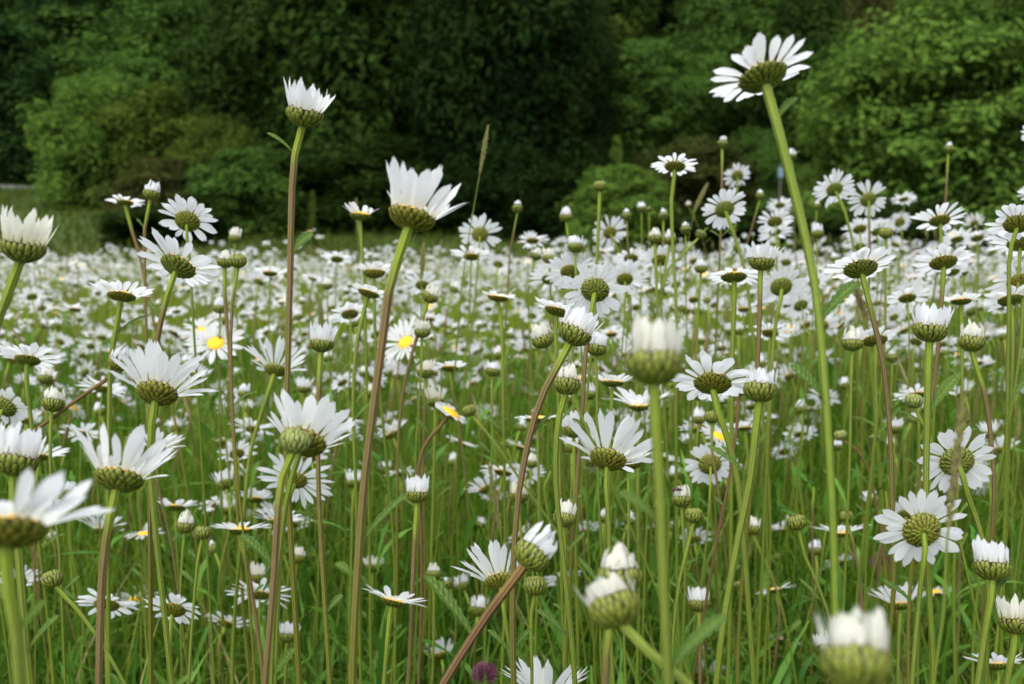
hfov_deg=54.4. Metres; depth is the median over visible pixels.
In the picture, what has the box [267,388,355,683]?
oxeye daisy
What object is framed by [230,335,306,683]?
oxeye daisy
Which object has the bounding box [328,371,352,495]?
oxeye daisy
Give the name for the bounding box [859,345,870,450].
daisy bud
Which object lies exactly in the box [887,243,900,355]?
oxeye daisy
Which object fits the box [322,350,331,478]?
oxeye daisy
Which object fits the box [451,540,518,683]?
oxeye daisy
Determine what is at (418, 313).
oxeye daisy
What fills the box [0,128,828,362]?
ground
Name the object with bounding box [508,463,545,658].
oxeye daisy
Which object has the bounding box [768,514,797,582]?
oxeye daisy
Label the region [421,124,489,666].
grass spike
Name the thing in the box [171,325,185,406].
oxeye daisy
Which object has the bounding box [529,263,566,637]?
oxeye daisy
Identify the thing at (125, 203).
oxeye daisy
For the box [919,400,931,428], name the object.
oxeye daisy
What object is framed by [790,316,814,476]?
oxeye daisy
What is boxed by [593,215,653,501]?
oxeye daisy
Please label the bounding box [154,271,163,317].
oxeye daisy
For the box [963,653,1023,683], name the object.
oxeye daisy
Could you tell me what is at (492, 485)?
grass spike
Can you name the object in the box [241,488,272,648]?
oxeye daisy
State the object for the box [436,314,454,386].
oxeye daisy
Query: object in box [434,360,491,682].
oxeye daisy
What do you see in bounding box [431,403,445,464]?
oxeye daisy
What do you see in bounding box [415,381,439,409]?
oxeye daisy
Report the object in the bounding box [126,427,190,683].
oxeye daisy
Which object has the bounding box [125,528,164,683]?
oxeye daisy
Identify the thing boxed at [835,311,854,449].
oxeye daisy
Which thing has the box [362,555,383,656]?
oxeye daisy
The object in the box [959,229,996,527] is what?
oxeye daisy
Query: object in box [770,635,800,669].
oxeye daisy
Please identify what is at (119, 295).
oxeye daisy
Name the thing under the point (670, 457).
oxeye daisy
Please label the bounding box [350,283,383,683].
oxeye daisy
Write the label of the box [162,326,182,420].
oxeye daisy
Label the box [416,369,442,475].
oxeye daisy
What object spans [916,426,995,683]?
oxeye daisy
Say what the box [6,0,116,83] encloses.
broadleaf tree
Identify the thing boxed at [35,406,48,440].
oxeye daisy
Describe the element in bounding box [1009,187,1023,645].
oxeye daisy
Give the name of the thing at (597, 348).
daisy bud
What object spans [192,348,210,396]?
oxeye daisy
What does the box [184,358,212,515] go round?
oxeye daisy
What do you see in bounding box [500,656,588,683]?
oxeye daisy
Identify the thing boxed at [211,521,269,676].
oxeye daisy
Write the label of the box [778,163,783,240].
sign post
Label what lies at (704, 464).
oxeye daisy
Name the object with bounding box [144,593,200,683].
oxeye daisy
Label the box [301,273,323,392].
oxeye daisy
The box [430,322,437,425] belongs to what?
oxeye daisy
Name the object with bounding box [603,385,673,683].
oxeye daisy
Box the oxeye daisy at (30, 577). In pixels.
[0,565,40,658]
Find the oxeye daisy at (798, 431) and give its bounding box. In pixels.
[782,422,817,511]
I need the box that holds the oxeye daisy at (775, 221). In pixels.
[757,209,794,598]
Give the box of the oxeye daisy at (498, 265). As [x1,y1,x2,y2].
[486,253,515,458]
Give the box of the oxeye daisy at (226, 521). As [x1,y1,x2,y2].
[225,463,245,665]
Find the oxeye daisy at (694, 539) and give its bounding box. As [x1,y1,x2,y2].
[678,526,713,599]
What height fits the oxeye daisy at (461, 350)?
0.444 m
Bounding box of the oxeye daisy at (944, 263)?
[906,243,975,683]
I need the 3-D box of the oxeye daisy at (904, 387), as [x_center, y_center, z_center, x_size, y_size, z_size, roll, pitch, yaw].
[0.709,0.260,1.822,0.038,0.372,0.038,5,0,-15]
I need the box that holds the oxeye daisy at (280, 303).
[272,299,285,410]
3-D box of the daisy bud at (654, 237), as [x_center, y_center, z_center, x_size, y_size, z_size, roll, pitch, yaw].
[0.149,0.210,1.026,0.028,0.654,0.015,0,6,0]
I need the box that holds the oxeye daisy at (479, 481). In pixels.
[468,473,506,612]
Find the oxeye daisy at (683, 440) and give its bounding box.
[679,431,693,484]
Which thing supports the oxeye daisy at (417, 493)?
on the ground at (338, 235)
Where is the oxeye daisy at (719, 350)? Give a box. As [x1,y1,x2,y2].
[708,339,729,409]
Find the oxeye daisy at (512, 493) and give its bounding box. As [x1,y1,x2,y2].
[509,481,542,656]
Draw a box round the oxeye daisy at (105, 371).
[90,369,107,422]
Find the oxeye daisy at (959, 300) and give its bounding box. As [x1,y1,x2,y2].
[944,292,981,683]
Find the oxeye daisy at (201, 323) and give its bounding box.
[178,316,225,599]
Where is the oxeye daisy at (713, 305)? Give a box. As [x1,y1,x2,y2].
[703,297,723,408]
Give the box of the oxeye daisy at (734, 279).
[708,267,757,683]
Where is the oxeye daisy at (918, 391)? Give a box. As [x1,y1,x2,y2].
[894,383,937,683]
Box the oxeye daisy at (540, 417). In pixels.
[515,415,555,656]
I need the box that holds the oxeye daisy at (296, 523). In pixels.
[285,516,312,619]
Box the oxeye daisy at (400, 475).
[382,466,413,551]
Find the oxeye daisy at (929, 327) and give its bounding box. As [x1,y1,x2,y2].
[911,302,961,683]
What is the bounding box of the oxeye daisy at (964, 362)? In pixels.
[952,355,976,374]
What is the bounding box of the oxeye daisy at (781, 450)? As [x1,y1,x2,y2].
[771,443,799,465]
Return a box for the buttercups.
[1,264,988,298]
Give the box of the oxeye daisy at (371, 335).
[362,322,389,522]
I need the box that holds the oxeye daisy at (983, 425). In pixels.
[976,419,1003,658]
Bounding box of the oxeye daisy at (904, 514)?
[889,502,922,641]
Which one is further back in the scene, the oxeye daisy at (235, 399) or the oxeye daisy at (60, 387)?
the oxeye daisy at (60, 387)
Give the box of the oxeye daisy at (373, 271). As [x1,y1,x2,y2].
[358,261,396,683]
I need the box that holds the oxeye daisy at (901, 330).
[893,319,912,453]
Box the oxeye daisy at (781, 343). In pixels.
[774,338,788,381]
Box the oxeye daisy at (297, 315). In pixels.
[292,308,304,399]
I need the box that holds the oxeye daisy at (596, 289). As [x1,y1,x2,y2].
[559,262,629,681]
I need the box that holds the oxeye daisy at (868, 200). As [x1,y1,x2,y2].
[847,179,886,570]
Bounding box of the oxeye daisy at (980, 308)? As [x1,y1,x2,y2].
[968,300,985,401]
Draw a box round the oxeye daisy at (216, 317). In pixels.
[214,314,223,360]
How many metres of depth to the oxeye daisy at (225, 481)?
1.03 m
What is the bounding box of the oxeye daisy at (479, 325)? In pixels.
[474,319,482,401]
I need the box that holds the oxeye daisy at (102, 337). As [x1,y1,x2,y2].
[90,326,112,436]
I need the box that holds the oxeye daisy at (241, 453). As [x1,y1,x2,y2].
[217,439,256,652]
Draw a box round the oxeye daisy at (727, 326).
[720,320,741,577]
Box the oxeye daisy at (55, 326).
[48,317,66,476]
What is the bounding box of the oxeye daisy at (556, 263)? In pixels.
[545,251,594,683]
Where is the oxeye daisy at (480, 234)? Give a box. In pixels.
[456,213,501,683]
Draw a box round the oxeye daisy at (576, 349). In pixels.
[574,346,583,451]
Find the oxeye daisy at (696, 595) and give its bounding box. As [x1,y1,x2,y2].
[686,585,709,683]
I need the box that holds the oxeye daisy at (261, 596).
[224,578,290,683]
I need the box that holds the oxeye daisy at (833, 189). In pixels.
[812,168,888,683]
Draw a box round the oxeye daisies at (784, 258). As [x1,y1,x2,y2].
[0,212,1023,627]
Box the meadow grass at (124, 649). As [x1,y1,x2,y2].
[0,257,1023,683]
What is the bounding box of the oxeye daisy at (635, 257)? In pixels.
[615,248,645,540]
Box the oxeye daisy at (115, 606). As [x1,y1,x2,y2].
[75,588,137,683]
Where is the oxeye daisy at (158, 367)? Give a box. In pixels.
[109,339,218,683]
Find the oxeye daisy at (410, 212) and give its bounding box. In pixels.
[335,156,464,683]
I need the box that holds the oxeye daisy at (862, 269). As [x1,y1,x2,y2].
[823,246,895,683]
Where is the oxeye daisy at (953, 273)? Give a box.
[938,264,968,580]
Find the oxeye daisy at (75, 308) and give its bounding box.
[57,301,90,529]
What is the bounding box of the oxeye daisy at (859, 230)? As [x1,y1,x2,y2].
[841,217,877,555]
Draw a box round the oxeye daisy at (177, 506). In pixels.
[157,497,197,683]
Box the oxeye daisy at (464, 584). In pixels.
[450,572,470,672]
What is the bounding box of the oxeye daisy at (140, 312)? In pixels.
[135,305,148,348]
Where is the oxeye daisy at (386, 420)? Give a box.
[376,411,396,514]
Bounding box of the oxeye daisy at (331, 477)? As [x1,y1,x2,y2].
[321,410,364,664]
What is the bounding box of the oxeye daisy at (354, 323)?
[346,319,359,460]
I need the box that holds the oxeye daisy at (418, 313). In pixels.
[410,310,430,444]
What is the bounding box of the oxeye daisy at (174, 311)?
[166,305,188,353]
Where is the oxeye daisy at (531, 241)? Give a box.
[517,231,548,518]
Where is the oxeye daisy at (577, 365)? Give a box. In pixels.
[562,360,580,442]
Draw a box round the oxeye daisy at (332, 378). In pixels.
[322,372,340,413]
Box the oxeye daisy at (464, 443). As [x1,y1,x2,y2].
[447,435,478,576]
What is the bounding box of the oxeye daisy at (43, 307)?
[28,300,54,368]
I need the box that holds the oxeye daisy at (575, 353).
[566,350,577,370]
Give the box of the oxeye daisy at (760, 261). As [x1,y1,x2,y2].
[736,240,783,683]
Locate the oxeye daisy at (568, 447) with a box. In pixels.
[563,436,598,682]
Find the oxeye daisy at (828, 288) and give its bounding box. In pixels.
[824,282,841,392]
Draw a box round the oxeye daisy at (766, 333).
[749,322,793,652]
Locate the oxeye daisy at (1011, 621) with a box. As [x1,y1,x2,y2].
[995,593,1023,683]
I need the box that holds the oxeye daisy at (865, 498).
[860,490,890,655]
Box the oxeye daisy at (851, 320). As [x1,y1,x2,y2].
[843,312,856,398]
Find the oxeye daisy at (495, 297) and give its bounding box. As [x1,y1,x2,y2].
[483,290,515,683]
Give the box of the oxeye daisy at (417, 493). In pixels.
[404,474,428,683]
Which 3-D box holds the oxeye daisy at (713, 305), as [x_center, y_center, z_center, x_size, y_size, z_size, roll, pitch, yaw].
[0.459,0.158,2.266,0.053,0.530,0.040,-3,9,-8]
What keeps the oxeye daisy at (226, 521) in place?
on the ground at (338, 235)
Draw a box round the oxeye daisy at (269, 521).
[255,507,302,683]
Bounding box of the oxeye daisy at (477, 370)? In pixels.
[472,360,486,431]
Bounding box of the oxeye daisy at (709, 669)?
[696,660,725,683]
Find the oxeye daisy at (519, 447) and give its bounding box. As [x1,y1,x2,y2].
[506,439,535,585]
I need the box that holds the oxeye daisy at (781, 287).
[756,265,805,683]
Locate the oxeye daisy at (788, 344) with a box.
[782,324,792,398]
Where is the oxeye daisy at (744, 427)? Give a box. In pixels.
[726,420,751,624]
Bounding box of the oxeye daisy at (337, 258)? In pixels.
[320,251,351,532]
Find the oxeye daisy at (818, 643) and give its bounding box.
[813,631,829,683]
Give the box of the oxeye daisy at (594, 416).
[576,346,595,481]
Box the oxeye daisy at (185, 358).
[177,353,191,512]
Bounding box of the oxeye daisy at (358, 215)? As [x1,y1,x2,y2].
[341,202,379,683]
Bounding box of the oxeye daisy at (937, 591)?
[922,586,955,610]
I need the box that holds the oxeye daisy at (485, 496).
[479,485,507,596]
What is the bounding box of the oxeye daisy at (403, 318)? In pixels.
[400,313,411,360]
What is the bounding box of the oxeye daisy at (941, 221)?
[910,202,965,683]
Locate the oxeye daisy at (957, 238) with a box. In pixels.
[935,227,974,490]
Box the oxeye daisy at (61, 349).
[57,335,73,380]
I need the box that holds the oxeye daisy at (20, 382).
[14,373,37,402]
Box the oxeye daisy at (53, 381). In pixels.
[34,368,56,637]
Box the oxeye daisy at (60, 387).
[54,382,73,461]
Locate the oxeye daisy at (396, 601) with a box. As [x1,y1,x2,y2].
[362,584,426,683]
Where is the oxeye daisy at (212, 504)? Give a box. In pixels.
[199,491,234,570]
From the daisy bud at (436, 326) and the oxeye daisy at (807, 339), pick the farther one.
the daisy bud at (436, 326)
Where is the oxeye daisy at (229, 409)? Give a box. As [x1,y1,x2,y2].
[217,402,239,429]
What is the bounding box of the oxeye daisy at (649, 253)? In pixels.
[641,245,678,569]
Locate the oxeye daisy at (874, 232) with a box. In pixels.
[863,219,893,500]
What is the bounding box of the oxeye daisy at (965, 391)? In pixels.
[941,378,973,552]
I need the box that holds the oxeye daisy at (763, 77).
[708,32,857,619]
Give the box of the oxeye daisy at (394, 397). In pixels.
[390,330,413,534]
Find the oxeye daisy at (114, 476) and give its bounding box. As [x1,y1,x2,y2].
[73,423,178,683]
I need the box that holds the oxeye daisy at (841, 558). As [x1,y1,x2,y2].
[821,554,852,588]
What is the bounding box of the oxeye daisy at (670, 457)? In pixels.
[648,451,679,623]
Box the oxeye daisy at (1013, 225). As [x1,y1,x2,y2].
[984,203,1023,683]
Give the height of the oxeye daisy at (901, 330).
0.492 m
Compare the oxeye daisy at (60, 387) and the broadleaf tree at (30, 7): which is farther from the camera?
the broadleaf tree at (30, 7)
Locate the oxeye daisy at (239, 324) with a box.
[233,321,244,362]
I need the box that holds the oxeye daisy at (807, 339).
[802,276,812,389]
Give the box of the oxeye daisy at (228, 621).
[207,611,249,683]
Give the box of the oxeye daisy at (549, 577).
[543,570,581,636]
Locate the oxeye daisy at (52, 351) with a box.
[38,344,66,473]
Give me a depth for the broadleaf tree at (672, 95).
50.37 m
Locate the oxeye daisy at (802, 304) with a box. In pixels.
[771,288,812,664]
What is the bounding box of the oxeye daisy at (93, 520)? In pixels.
[77,513,125,660]
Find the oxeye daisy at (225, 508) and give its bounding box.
[214,497,234,673]
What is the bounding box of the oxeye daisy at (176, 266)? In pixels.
[137,228,220,683]
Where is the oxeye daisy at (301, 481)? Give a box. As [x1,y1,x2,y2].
[256,452,333,683]
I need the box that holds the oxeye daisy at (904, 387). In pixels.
[899,384,906,468]
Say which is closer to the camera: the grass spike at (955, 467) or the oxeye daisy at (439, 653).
the grass spike at (955, 467)
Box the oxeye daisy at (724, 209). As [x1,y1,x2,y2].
[701,188,771,683]
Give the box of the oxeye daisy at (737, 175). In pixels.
[718,163,750,396]
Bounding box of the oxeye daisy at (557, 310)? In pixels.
[534,296,581,668]
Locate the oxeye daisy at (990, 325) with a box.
[978,321,994,375]
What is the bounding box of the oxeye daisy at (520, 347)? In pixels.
[509,339,528,449]
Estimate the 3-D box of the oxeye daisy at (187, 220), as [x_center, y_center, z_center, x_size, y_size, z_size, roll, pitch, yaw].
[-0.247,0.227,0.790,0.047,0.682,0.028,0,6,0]
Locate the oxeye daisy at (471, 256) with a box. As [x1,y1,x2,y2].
[447,245,492,643]
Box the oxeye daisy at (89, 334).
[82,330,101,397]
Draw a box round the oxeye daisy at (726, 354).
[717,349,737,371]
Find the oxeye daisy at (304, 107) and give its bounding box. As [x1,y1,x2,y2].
[267,77,335,683]
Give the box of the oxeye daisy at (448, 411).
[399,401,467,683]
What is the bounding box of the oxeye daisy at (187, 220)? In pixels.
[157,193,217,683]
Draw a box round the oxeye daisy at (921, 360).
[914,348,933,380]
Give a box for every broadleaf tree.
[0,0,12,14]
[0,1,29,21]
[0,15,64,186]
[1,0,25,15]
[1,3,124,100]
[6,0,110,12]
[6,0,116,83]
[11,64,141,209]
[26,49,205,186]
[88,0,221,87]
[89,0,138,39]
[91,79,216,183]
[112,0,219,54]
[158,109,260,182]
[163,0,318,158]
[183,50,221,121]
[214,0,449,223]
[383,0,608,230]
[550,0,631,190]
[592,0,664,51]
[594,14,646,97]
[599,34,745,178]
[609,39,743,159]
[634,0,710,60]
[658,0,792,136]
[705,0,808,120]
[724,22,786,154]
[734,0,864,182]
[774,0,1023,264]
[785,101,909,244]
[826,0,883,12]
[833,0,920,52]
[897,0,1020,46]
[950,0,1023,213]
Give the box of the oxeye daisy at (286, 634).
[279,621,301,683]
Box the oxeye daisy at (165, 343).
[161,333,181,413]
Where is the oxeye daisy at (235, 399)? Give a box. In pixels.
[216,387,237,462]
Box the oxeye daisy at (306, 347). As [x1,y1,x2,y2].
[302,339,314,390]
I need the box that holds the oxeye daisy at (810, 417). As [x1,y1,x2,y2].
[804,405,819,469]
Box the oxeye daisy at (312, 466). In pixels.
[303,448,326,581]
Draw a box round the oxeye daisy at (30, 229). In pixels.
[0,205,58,329]
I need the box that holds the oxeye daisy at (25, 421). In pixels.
[16,409,41,429]
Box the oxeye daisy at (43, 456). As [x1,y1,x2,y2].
[26,444,69,683]
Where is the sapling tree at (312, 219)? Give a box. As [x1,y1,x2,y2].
[307,190,319,255]
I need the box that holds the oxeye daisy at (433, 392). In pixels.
[424,385,452,683]
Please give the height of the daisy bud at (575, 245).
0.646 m
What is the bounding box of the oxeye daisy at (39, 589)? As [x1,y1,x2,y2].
[26,497,59,676]
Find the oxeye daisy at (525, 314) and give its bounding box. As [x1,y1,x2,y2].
[520,307,544,426]
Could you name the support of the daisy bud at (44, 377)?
on the ground at (338, 235)
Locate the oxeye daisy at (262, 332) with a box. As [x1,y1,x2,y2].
[255,324,276,422]
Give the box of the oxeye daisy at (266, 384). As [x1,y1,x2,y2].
[260,344,272,444]
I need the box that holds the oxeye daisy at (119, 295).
[87,278,153,683]
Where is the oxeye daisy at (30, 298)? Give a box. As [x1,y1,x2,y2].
[17,286,69,458]
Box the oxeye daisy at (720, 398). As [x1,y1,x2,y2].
[699,394,727,507]
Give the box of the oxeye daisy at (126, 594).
[113,585,158,641]
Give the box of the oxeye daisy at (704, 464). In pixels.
[684,441,728,675]
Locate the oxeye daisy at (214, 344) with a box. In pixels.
[184,322,252,683]
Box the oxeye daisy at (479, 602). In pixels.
[469,595,489,683]
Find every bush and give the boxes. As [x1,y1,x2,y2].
[81,155,218,221]
[92,204,232,246]
[179,144,330,240]
[256,123,433,231]
[376,162,492,233]
[449,143,578,240]
[550,163,680,248]
[633,133,777,217]
[657,203,807,254]
[727,123,803,212]
[781,194,1001,273]
[964,202,1023,266]
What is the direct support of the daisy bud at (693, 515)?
on the ground at (338, 235)
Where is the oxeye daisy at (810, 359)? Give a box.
[801,314,814,405]
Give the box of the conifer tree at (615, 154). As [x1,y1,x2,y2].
[608,135,622,189]
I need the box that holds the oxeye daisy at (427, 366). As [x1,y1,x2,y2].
[414,358,440,664]
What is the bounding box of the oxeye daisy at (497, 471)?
[474,463,527,666]
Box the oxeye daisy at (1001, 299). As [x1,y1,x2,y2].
[981,284,1023,683]
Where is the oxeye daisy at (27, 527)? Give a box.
[0,468,112,683]
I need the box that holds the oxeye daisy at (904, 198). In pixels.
[885,191,916,416]
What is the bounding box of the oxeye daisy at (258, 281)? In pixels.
[248,270,268,455]
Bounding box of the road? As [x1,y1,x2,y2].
[0,185,33,189]
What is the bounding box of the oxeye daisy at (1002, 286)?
[971,260,1023,683]
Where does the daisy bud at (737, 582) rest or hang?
on the ground at (338, 235)
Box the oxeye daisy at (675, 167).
[651,152,696,683]
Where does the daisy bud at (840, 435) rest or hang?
on the ground at (338, 235)
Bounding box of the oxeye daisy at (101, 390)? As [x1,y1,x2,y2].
[77,375,125,667]
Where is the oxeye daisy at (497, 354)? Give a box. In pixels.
[492,345,509,484]
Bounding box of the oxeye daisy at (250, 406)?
[240,398,263,538]
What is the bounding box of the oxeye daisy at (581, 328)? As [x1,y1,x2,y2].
[509,299,603,683]
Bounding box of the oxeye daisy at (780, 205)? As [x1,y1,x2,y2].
[766,197,791,414]
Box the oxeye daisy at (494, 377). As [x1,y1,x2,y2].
[483,361,499,427]
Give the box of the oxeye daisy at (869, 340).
[851,325,896,606]
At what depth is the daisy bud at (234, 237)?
1.16 m
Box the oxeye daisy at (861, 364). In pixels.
[842,327,862,459]
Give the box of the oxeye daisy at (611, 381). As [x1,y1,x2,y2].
[598,372,632,683]
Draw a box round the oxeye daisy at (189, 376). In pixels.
[170,364,190,449]
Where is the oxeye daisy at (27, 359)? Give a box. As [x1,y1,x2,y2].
[0,342,64,683]
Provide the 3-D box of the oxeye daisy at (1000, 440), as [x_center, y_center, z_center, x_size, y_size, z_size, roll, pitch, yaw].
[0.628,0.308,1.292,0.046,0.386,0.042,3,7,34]
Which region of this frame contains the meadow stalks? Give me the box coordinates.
[1,284,1023,683]
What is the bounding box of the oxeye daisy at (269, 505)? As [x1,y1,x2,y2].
[260,501,293,610]
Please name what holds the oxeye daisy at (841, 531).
on the ground at (338, 235)
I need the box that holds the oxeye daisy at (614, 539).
[609,446,650,683]
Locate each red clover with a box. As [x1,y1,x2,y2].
[471,660,498,683]
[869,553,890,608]
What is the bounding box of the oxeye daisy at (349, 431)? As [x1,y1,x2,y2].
[337,427,360,547]
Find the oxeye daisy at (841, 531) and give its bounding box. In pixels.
[811,524,863,613]
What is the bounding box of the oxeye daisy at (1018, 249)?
[986,232,1023,683]
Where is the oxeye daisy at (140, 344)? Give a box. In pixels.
[131,340,144,416]
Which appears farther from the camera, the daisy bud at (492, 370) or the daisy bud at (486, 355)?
the daisy bud at (486, 355)
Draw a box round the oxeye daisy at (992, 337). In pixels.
[984,328,997,413]
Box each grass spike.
[315,299,323,572]
[355,198,364,362]
[413,242,425,683]
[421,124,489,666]
[487,460,528,666]
[625,183,707,526]
[853,288,884,616]
[932,388,967,683]
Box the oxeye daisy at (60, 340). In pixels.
[47,331,73,466]
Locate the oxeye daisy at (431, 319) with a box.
[415,312,442,398]
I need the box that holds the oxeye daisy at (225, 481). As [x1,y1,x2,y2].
[211,468,239,683]
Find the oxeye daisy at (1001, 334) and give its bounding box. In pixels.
[995,326,1010,435]
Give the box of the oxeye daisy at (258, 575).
[246,561,268,681]
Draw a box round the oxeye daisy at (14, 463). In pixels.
[0,420,58,683]
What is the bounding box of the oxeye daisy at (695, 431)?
[678,410,714,644]
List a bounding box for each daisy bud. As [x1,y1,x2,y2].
[12,328,26,405]
[32,344,130,431]
[33,319,46,419]
[36,530,55,599]
[37,367,83,683]
[41,386,79,683]
[41,569,126,683]
[62,481,93,681]
[68,361,77,461]
[92,402,113,626]
[118,458,123,564]
[131,523,147,607]
[134,350,143,453]
[136,180,159,683]
[138,379,146,449]
[140,266,151,354]
[143,400,155,429]
[155,299,161,414]
[155,318,170,425]
[157,287,166,417]
[168,509,194,683]
[180,525,211,683]
[185,399,197,467]
[208,297,226,683]
[208,540,235,674]
[211,437,227,573]
[211,437,240,678]
[216,250,251,683]
[218,254,256,683]
[218,316,259,523]
[223,378,228,426]
[225,438,248,642]
[228,227,257,562]
[237,383,260,654]
[239,310,245,400]
[240,427,311,683]
[271,293,280,406]
[274,329,282,386]
[274,475,294,670]
[276,269,294,543]
[294,545,305,683]
[298,296,305,400]
[309,387,316,548]
[322,278,339,602]
[329,467,337,543]
[336,318,343,494]
[352,327,362,436]
[355,365,368,571]
[358,384,375,651]
[365,324,377,425]
[383,361,395,477]
[390,283,440,683]
[392,369,405,506]
[398,331,411,437]
[399,318,436,683]
[401,269,415,556]
[424,562,440,683]
[425,522,557,683]
[428,367,437,411]
[432,323,445,439]
[440,576,456,646]
[448,452,463,568]
[453,330,460,405]
[462,404,638,683]
[473,516,486,584]
[479,360,499,681]
[480,352,489,461]
[488,325,501,437]
[494,200,522,679]
[500,440,522,584]
[505,328,514,469]
[507,575,546,683]
[513,419,526,603]
[516,452,540,603]
[519,247,542,576]
[525,409,533,523]
[530,322,692,682]
[532,346,538,448]
[536,362,580,683]
[542,247,581,683]
[553,498,584,683]
[559,206,580,652]
[567,235,596,683]
[569,382,595,679]
[574,572,692,683]
[575,180,606,683]
[587,509,605,621]
[588,330,606,645]
[592,227,707,681]
[597,542,641,683]
[617,312,726,683]
[621,208,644,551]
[622,510,634,681]
[632,201,645,394]
[639,229,676,682]
[644,315,674,484]
[645,206,654,500]
[645,208,668,632]
[647,227,669,680]
[653,507,703,683]
[666,382,673,466]
[668,521,674,563]
[669,465,683,590]
[669,484,691,671]
[680,221,691,641]
[680,407,704,635]
[681,364,687,437]
[684,395,700,583]
[686,201,737,364]
[687,258,707,634]
[690,189,764,570]
[692,382,744,682]
[694,334,704,484]
[698,297,717,509]
[704,410,740,677]
[706,366,777,683]
[710,135,737,656]
[725,253,732,351]
[725,580,739,655]
[736,325,747,487]
[745,516,801,683]
[754,355,766,404]
[756,227,783,510]
[759,320,781,485]
[773,362,782,476]
[773,553,782,607]
[779,348,788,422]
[783,399,806,603]
[786,313,790,408]
[787,514,853,622]
[789,148,801,460]
[789,201,820,495]
[792,222,823,644]
[792,539,821,683]
[812,357,827,487]
[813,252,838,435]
[816,605,892,683]
[832,333,840,410]
[833,439,843,516]
[834,430,903,683]
[839,511,861,622]
[841,325,863,613]
[855,325,863,432]
[855,434,879,606]
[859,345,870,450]
[864,227,897,615]
[869,350,900,607]
[877,298,890,416]
[885,438,897,569]
[897,412,916,572]
[899,393,990,683]
[901,363,919,493]
[910,142,953,665]
[924,276,932,418]
[939,347,949,445]
[946,391,958,515]
[958,318,995,646]
[978,289,984,369]
[981,354,994,510]
[1014,309,1019,404]
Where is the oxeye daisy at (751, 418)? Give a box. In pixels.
[746,412,776,575]
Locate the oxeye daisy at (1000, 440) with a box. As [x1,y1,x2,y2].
[981,435,1020,639]
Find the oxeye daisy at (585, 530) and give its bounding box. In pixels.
[579,520,601,548]
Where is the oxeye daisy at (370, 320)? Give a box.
[367,313,380,418]
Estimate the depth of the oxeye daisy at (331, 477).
1.26 m
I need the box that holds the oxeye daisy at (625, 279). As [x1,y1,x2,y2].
[602,259,648,648]
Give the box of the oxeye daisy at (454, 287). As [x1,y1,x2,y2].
[440,280,460,500]
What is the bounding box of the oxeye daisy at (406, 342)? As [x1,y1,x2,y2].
[384,316,436,683]
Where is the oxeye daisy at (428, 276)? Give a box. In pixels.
[402,270,441,580]
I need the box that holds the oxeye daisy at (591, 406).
[571,350,594,527]
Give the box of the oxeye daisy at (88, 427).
[59,422,99,618]
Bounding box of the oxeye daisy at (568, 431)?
[555,410,585,683]
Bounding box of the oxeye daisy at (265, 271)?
[254,266,284,489]
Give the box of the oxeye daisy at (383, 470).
[378,460,400,577]
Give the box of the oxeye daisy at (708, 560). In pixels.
[702,459,740,682]
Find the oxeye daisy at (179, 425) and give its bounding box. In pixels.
[168,417,182,516]
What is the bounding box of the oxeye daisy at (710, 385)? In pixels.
[672,348,756,683]
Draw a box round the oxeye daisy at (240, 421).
[228,417,274,583]
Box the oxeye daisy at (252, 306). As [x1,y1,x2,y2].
[246,301,264,389]
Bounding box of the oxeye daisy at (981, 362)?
[953,356,995,522]
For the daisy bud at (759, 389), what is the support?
on the ground at (338, 235)
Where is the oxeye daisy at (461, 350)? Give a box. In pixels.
[454,342,475,417]
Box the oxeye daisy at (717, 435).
[699,423,738,596]
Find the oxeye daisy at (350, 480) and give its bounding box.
[344,469,360,645]
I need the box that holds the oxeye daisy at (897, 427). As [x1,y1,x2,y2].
[881,416,903,600]
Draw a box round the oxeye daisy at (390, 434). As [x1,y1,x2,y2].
[377,418,406,558]
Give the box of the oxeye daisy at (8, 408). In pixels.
[0,387,27,683]
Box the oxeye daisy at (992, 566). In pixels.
[972,534,1011,683]
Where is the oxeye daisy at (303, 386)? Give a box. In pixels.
[294,376,313,637]
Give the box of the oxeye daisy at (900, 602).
[868,582,923,683]
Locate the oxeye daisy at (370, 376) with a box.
[356,366,387,562]
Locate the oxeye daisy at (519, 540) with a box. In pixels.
[507,523,529,626]
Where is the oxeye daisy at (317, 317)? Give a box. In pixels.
[313,315,332,323]
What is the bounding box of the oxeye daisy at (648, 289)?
[639,282,659,393]
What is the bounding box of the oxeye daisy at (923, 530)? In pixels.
[873,489,966,683]
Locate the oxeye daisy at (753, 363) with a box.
[743,360,766,482]
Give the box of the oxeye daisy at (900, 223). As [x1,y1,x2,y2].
[887,211,910,446]
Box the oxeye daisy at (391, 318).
[369,315,398,490]
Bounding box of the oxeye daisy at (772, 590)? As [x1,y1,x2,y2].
[756,582,795,676]
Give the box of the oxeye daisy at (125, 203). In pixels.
[105,194,208,682]
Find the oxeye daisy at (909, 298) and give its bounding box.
[887,283,929,681]
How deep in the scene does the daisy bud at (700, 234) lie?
1.00 m
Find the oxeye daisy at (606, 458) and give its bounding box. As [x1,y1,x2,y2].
[559,408,652,683]
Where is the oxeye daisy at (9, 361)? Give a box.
[1,351,23,490]
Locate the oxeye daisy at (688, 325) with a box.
[668,323,691,450]
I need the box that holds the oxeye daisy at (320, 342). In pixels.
[309,320,342,683]
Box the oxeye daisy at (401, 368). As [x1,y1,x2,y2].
[372,358,410,520]
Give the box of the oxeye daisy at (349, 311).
[330,302,370,683]
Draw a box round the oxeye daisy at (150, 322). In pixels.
[144,315,179,460]
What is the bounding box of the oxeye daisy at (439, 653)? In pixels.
[423,637,455,680]
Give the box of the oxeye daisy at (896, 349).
[892,346,907,387]
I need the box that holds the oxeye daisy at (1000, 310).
[988,303,1006,375]

